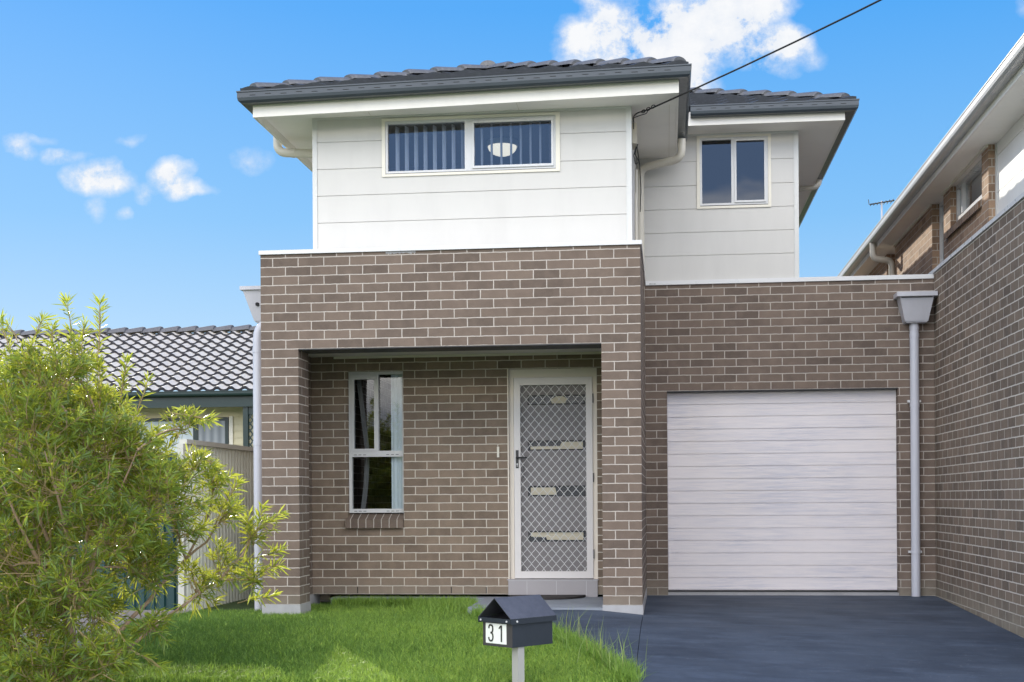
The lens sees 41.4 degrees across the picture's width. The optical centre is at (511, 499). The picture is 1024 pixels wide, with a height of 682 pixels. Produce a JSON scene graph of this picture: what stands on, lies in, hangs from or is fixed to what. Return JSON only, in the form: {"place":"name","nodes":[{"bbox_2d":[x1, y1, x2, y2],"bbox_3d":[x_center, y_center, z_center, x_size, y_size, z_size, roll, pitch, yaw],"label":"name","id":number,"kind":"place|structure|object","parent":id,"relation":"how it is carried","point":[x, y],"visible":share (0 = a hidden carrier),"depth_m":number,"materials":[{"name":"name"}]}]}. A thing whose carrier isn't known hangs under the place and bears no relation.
{"place":"outdoors","nodes":[
{"label":"outdoors","id":0,"kind":"place"},
{"bbox_2d":[2,610,199,652],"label":"driveway","id":1,"kind":"structure","parent":0,"point":[129,613],"depth_m":11.99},
{"bbox_2d":[1,602,640,681],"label":"lawn grass","id":2,"kind":"structure","parent":0,"point":[318,629],"depth_m":9.97,"materials":[{"name":"green plant"}]},
{"bbox_2d":[89,565,646,681],"bbox_3d":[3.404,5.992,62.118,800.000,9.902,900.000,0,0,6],"label":"ground","id":3,"kind":"structure","parent":0,"point":[243,605],"depth_m":14.70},
{"bbox_2d":[0,453,177,609],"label":"green fence","id":4,"kind":"object","parent":3,"relation":"on","point":[170,600],"visible":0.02,"depth_m":13.14,"materials":[{"name":"metal"}]},
{"bbox_2d":[0,324,255,452],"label":"weatherboard house","id":5,"kind":"structure","parent":3,"relation":"on","point":[196,360],"depth_m":28.13,"materials":[{"name":"tile"}]},
{"bbox_2d":[134,417,228,452],"bbox_3d":[-6.740,-1.114,27.648,1.983,1.110,0.037,0,0,6],"label":"window","id":6,"kind":"structure","parent":5,"relation":"in","point":[217,434],"depth_m":27.60,"materials":[{"name":"white"}]},
{"bbox_2d":[0,291,289,681],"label":"shrub","id":7,"kind":"object","parent":3,"relation":"on","point":[48,487],"visible":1,"depth_m":8.64,"materials":[{"name":"green plant"}]},
{"bbox_2d":[177,439,253,609],"bbox_3d":[-2.447,0.290,18.969,0.075,1.745,12.260,0,0,6],"label":"metal fence","id":8,"kind":"object","parent":3,"relation":"on","point":[239,459],"visible":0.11,"depth_m":14.10,"materials":[{"name":"beige metal"}]},
{"bbox_2d":[332,596,602,614],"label":"porch slab","id":9,"kind":"structure","parent":3,"relation":"on","point":[591,603],"depth_m":12.72,"materials":[{"name":"concrete"}]},
{"bbox_2d":[508,595,585,599],"bbox_3d":[0.325,0.955,13.284,0.770,0.021,0.400,0,0,6],"label":"door mat","id":10,"kind":"object","parent":9,"relation":"on","point":[550,597],"depth_m":13.24,"materials":[{"name":"rubber"}]},
{"bbox_2d":[328,594,652,681],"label":"long grass","id":11,"kind":"structure","parent":3,"relation":"on","point":[456,604],"depth_m":11.94,"materials":[{"name":"green plant"}]},
{"bbox_2d":[478,594,556,681],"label":"mailbox","id":12,"kind":"object","parent":3,"relation":"on","point":[517,624],"visible":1,"depth_m":8.71,"materials":[{"name":"paint"}]},
{"bbox_2d":[236,56,937,614],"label":"two storey house","id":13,"kind":"structure","parent":3,"relation":"on","point":[592,336],"depth_m":13.62,"materials":[{"name":"brown brick"}]},
{"bbox_2d":[349,371,403,512],"bbox_3d":[-1.298,-0.584,13.850,0.702,1.633,0.227,0,0,6],"label":"window","id":14,"kind":"structure","parent":13,"relation":"in","point":[396,453],"depth_m":13.80,"materials":[{"name":"white metal"}]},
{"bbox_2d":[385,115,555,173],"bbox_3d":[-0.382,-3.307,12.766,1.608,0.511,0.218,0,0,6],"label":"window","id":15,"kind":"structure","parent":13,"relation":"in","point":[467,131],"depth_m":12.75,"materials":[{"name":"white metal"}]},
{"bbox_2d":[487,137,517,156],"bbox_3d":[-0.097,-3.531,13.646,0.316,0.146,0.316,0,0,6],"label":"ceiling lamp","id":16,"kind":"object","parent":13,"relation":"attached to","point":[506,146],"visible":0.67,"depth_m":13.54,"materials":[{"name":"white glass"}]},
{"bbox_2d":[507,368,597,578],"bbox_3d":[0.410,-0.258,13.565,0.893,2.098,0.208,0,0,6],"label":"entry door","id":17,"kind":"structure","parent":13,"relation":"in","point":[552,413],"depth_m":13.58,"materials":[{"name":"paint"}]},
{"bbox_2d":[700,136,767,205],"bbox_3d":[2.347,-3.473,14.349,0.711,0.716,0.074,0,0,6],"label":"window","id":18,"kind":"structure","parent":13,"relation":"in","point":[733,170],"depth_m":14.33,"materials":[{"name":"blue glass"}]},
{"bbox_2d":[633,0,881,128],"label":"power line","id":19,"kind":"object","parent":13,"relation":"attached to","point":[791,43],"visible":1,"depth_m":11.32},
{"bbox_2d":[667,389,897,591],"bbox_3d":[2.858,-0.095,14.401,2.395,2.154,0.034,0,0,6],"label":"garage door","id":20,"kind":"structure","parent":13,"relation":"in","point":[769,491],"depth_m":14.39,"materials":[{"name":"white metal"}]},
{"bbox_2d":[552,607,647,675],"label":"seed stalks","id":21,"kind":"object","parent":3,"relation":"on","point":[600,636],"visible":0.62,"depth_m":9.45,"materials":[{"name":"green plant"}]},
{"bbox_2d":[838,33,1023,637],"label":"brick house","id":22,"kind":"structure","parent":3,"relation":"on","point":[952,220],"depth_m":12.64,"materials":[{"name":"brown brick"}]},
{"bbox_2d":[868,199,893,217],"bbox_3d":[6.012,-4.342,22.058,0.417,1.096,0.304,0,0,6],"label":"tv antenna","id":23,"kind":"object","parent":22,"relation":"attached to","point":[881,203],"visible":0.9,"depth_m":22.05,"materials":[{"name":"grey metal"}]},
{"bbox_2d":[939,200,943,262],"bbox_3d":[5.163,-2.955,16.097,0.060,1.232,0.560,0,0,6],"label":"downpipe","id":24,"kind":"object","parent":22,"relation":"in","point":[941,208],"depth_m":16.33,"materials":[{"name":"metal"}]},
{"bbox_2d":[956,159,981,221],"bbox_3d":[4.998,-3.359,14.671,0.070,0.422,1.550,0,0,6],"label":"window","id":25,"kind":"structure","parent":22,"relation":"in","point":[969,190],"depth_m":14.87,"materials":[{"name":"white metal"}]},
{"bbox_2d":[0,0,1023,391],"label":"sky","id":26,"kind":"structure","parent":0,"point":[134,172],"materials":[{"name":"blue"}]},
{"bbox_2d":[482,610,642,666],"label":"path","id":27,"kind":"structure","parent":0,"point":[616,624],"depth_m":10.92,"materials":[{"name":"grey concrete"}]},
{"bbox_2d":[636,595,1023,681],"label":"driveway","id":28,"kind":"structure","parent":0,"point":[762,638],"depth_m":10.35,"materials":[{"name":"grey concrete"}]}
]}

